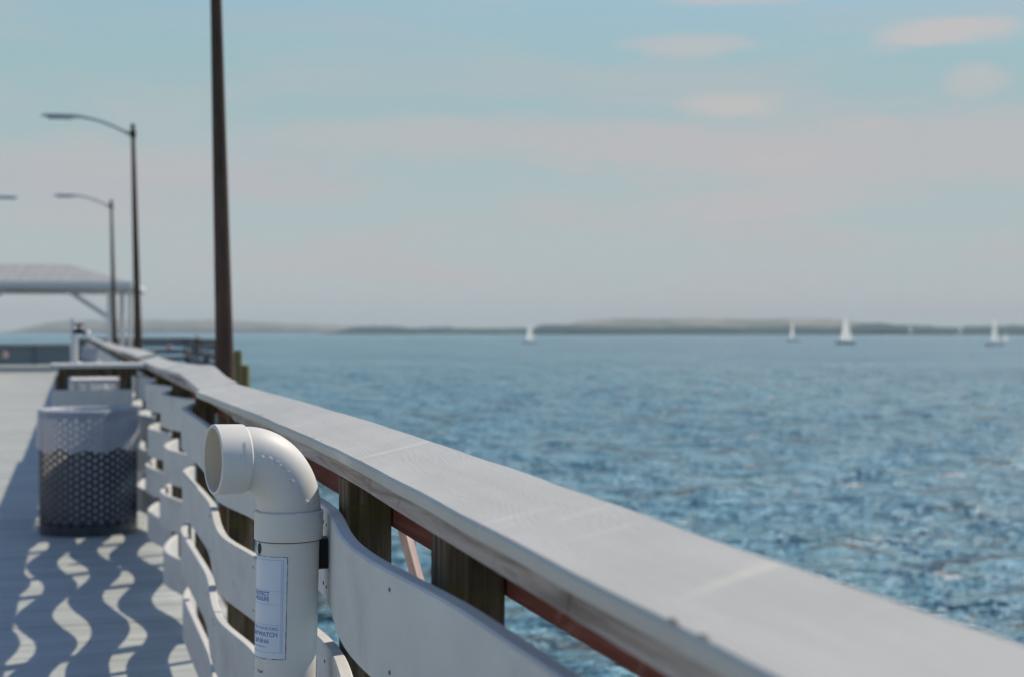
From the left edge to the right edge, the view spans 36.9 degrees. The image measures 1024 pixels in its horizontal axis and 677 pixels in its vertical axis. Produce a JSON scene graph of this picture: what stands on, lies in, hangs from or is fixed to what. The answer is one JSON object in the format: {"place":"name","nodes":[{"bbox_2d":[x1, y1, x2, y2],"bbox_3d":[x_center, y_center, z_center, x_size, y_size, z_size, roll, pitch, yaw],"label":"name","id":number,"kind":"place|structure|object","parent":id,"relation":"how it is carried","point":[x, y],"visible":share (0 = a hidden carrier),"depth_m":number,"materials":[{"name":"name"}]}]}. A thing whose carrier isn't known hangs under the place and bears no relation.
{"place":"outdoors","nodes":[
{"label":"outdoors","id":0,"kind":"place"},
{"bbox_2d":[2,351,7,357],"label":"float buoy","id":1,"kind":"object","parent":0,"point":[4,354],"visible":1,"depth_m":65.93,"materials":[{"name":"plastic"}]},
{"bbox_2d":[70,318,74,389],"bbox_3d":[-4.408,0.580,15.402,0.140,1.561,0.140,0,0,-16],"label":"rod holder","id":2,"kind":"object","parent":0,"point":[72,322],"visible":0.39,"depth_m":15.38,"materials":[{"name":"white paint"}]},
{"bbox_2d":[0,319,409,332],"bbox_3d":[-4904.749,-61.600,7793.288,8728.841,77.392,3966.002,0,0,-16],"label":"hills","id":3,"kind":"structure","parent":0,"point":[163,326],"depth_m":7183.07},
{"bbox_2d":[216,587,226,606],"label":"pier joists","id":4,"kind":"object","parent":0,"point":[224,601],"depth_m":8.17,"materials":[{"name":"wood"}]},
{"bbox_2d":[53,194,116,344],"bbox_3d":[-9.783,-0.517,35.335,1.390,5.627,0.200,-1,0,-16],"label":"lamp post","id":5,"kind":"object","parent":4,"relation":"attached to","point":[113,305],"visible":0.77,"depth_m":35.46,"materials":[{"name":"metal"}]},
{"bbox_2d":[41,113,142,359],"bbox_3d":[-6.094,-0.467,22.435,1.390,5.627,0.200,-1,0,-16],"label":"lamp post","id":6,"kind":"object","parent":4,"relation":"attached to","point":[136,298],"visible":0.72,"depth_m":22.56,"materials":[{"name":"metal"}]},
{"bbox_2d":[0,365,226,676],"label":"pier deck","id":7,"kind":"structure","parent":4,"relation":"on","point":[108,606],"depth_m":8.44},
{"bbox_2d":[0,195,19,198],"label":"lamp post","id":8,"kind":"object","parent":7,"relation":"attached to","point":[7,197],"visible":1,"depth_m":34.34,"materials":[{"name":"metal"}]},
{"bbox_2d":[0,345,78,364],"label":"pier railing","id":9,"kind":"object","parent":7,"relation":"attached to","point":[50,351],"visible":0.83,"depth_m":66.92,"materials":[{"name":"metal"}]},
{"bbox_2d":[0,264,144,348],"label":"pavilion","id":10,"kind":"structure","parent":7,"relation":"on","point":[73,281],"depth_m":57.97,"materials":[{"name":"white paint"}]},
{"bbox_2d":[36,406,139,537],"bbox_3d":[-3.023,0.938,10.954,0.718,0.879,0.717,0,0,-16],"label":"litter bin","id":11,"kind":"object","parent":7,"relation":"on","point":[88,471],"visible":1,"depth_m":10.67,"materials":[{"name":"grey metal"}]},
{"bbox_2d":[71,377,118,389],"bbox_3d":[-3.474,0.853,12.843,0.420,1.035,0.600,0,0,-16],"label":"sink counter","id":12,"kind":"object","parent":7,"relation":"on","point":[75,382],"visible":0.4,"depth_m":12.58,"materials":[{"name":"white paint"}]},
{"bbox_2d":[50,362,144,406],"bbox_3d":[-3.218,0.784,11.900,0.695,1.180,0.646,0,0,-16],"label":"bait table","id":13,"kind":"object","parent":7,"relation":"on","point":[63,395],"visible":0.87,"depth_m":11.62,"materials":[{"name":"grey"}]},
{"bbox_2d":[72,323,90,362],"bbox_3d":[-3.364,0.037,11.980,0.146,0.313,0.070,0,0,-16],"label":"water tap","id":14,"kind":"object","parent":13,"relation":"on","point":[76,332],"visible":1,"depth_m":11.96,"materials":[{"name":"white paint"}]},
{"bbox_2d":[81,340,98,362],"bbox_3d":[-3.369,0.101,12.251,0.138,0.184,0.138,0,0,-16],"label":"plastic tub","id":15,"kind":"object","parent":13,"relation":"on","point":[89,355],"visible":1,"depth_m":12.19,"materials":[{"name":"grey plastic"}]},
{"bbox_2d":[85,338,156,487],"bbox_3d":[-10.303,0.825,38.145,0.243,1.594,54.998,0,0,-16],"label":"pier railing","id":16,"kind":"object","parent":7,"relation":"attached to","point":[110,353],"visible":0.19,"depth_m":15.35,"materials":[{"name":"grey wood"}]},
{"bbox_2d":[78,338,215,366],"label":"pier railing","id":17,"kind":"object","parent":7,"relation":"attached to","point":[165,342],"visible":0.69,"depth_m":67.85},
{"bbox_2d":[185,356,207,363],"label":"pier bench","id":18,"kind":"object","parent":7,"relation":"on","point":[206,359],"visible":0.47,"depth_m":66.42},
{"bbox_2d":[137,357,1023,676],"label":"pier railing","id":19,"kind":"object","parent":7,"relation":"attached to","point":[637,593],"visible":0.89,"depth_m":1.99,"materials":[{"name":"grey wood"}]},
{"bbox_2d":[203,424,327,676],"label":"recycling pipe","id":20,"kind":"object","parent":19,"relation":"attached to","point":[272,473],"visible":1,"depth_m":2.80,"materials":[{"name":"white plastic"}]},
{"bbox_2d":[210,0,233,533],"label":"lamp post","id":21,"kind":"object","parent":4,"relation":"attached to","point":[224,354],"visible":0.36,"depth_m":9.63,"materials":[{"name":"brown metal"}]},
{"bbox_2d":[0,333,1023,676],"bbox_3d":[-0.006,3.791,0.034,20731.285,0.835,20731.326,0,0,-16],"label":"sea water","id":22,"kind":"structure","parent":0,"point":[890,467],"depth_m":58.89,"materials":[{"name":"blue liquid"}]},
{"bbox_2d":[234,351,241,383],"bbox_3d":[-1.947,2.982,10.912,0.075,5.792,0.074,0,0,-16],"label":"piling","id":23,"kind":"object","parent":22,"relation":"in","point":[237,359],"visible":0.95,"depth_m":10.87,"materials":[{"name":"brown wood"}]},
{"bbox_2d":[239,365,249,387],"bbox_3d":[-1.778,3.029,10.212,0.085,5.702,0.083,0,0,-16],"label":"piling","id":24,"kind":"object","parent":22,"relation":"in","point":[244,375],"visible":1,"depth_m":10.17,"materials":[{"name":"brown wood"}]},
{"bbox_2d":[324,326,527,333],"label":"shoreline","id":25,"kind":"structure","parent":22,"relation":"on","point":[393,330],"depth_m":3340.02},
{"bbox_2d":[523,321,535,342],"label":"sailboat","id":26,"kind":"object","parent":22,"relation":"on","point":[528,336],"visible":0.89,"depth_m":521.60,"materials":[{"name":"metal"}]},
{"bbox_2d":[522,323,1023,334],"bbox_3d":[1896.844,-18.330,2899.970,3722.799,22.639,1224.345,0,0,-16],"label":"shoreline","id":27,"kind":"structure","parent":22,"relation":"on","point":[864,329],"depth_m":2738.05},
{"bbox_2d":[786,321,799,340],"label":"sailboat","id":28,"kind":"object","parent":22,"relation":"on","point":[791,335],"visible":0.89,"depth_m":646.06,"materials":[{"name":"metal"}]},
{"bbox_2d":[835,315,855,343],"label":"sailboat","id":29,"kind":"object","parent":22,"relation":"on","point":[844,336],"visible":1,"depth_m":467.39,"materials":[{"name":"fabric"}]},
{"bbox_2d":[984,313,1004,345],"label":"sailboat","id":30,"kind":"object","parent":22,"relation":"on","point":[994,335],"visible":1,"depth_m":423.51,"materials":[{"name":"fabric"}]},
{"bbox_2d":[0,0,1023,331],"label":"sky","id":31,"kind":"structure","parent":0,"point":[408,163],"materials":[{"name":"blue"}]},
{"bbox_2d":[568,318,861,326],"bbox_3d":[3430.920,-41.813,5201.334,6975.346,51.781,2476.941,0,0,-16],"label":"hills","id":32,"kind":"structure","parent":0,"point":[665,322],"depth_m":4804.84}
]}

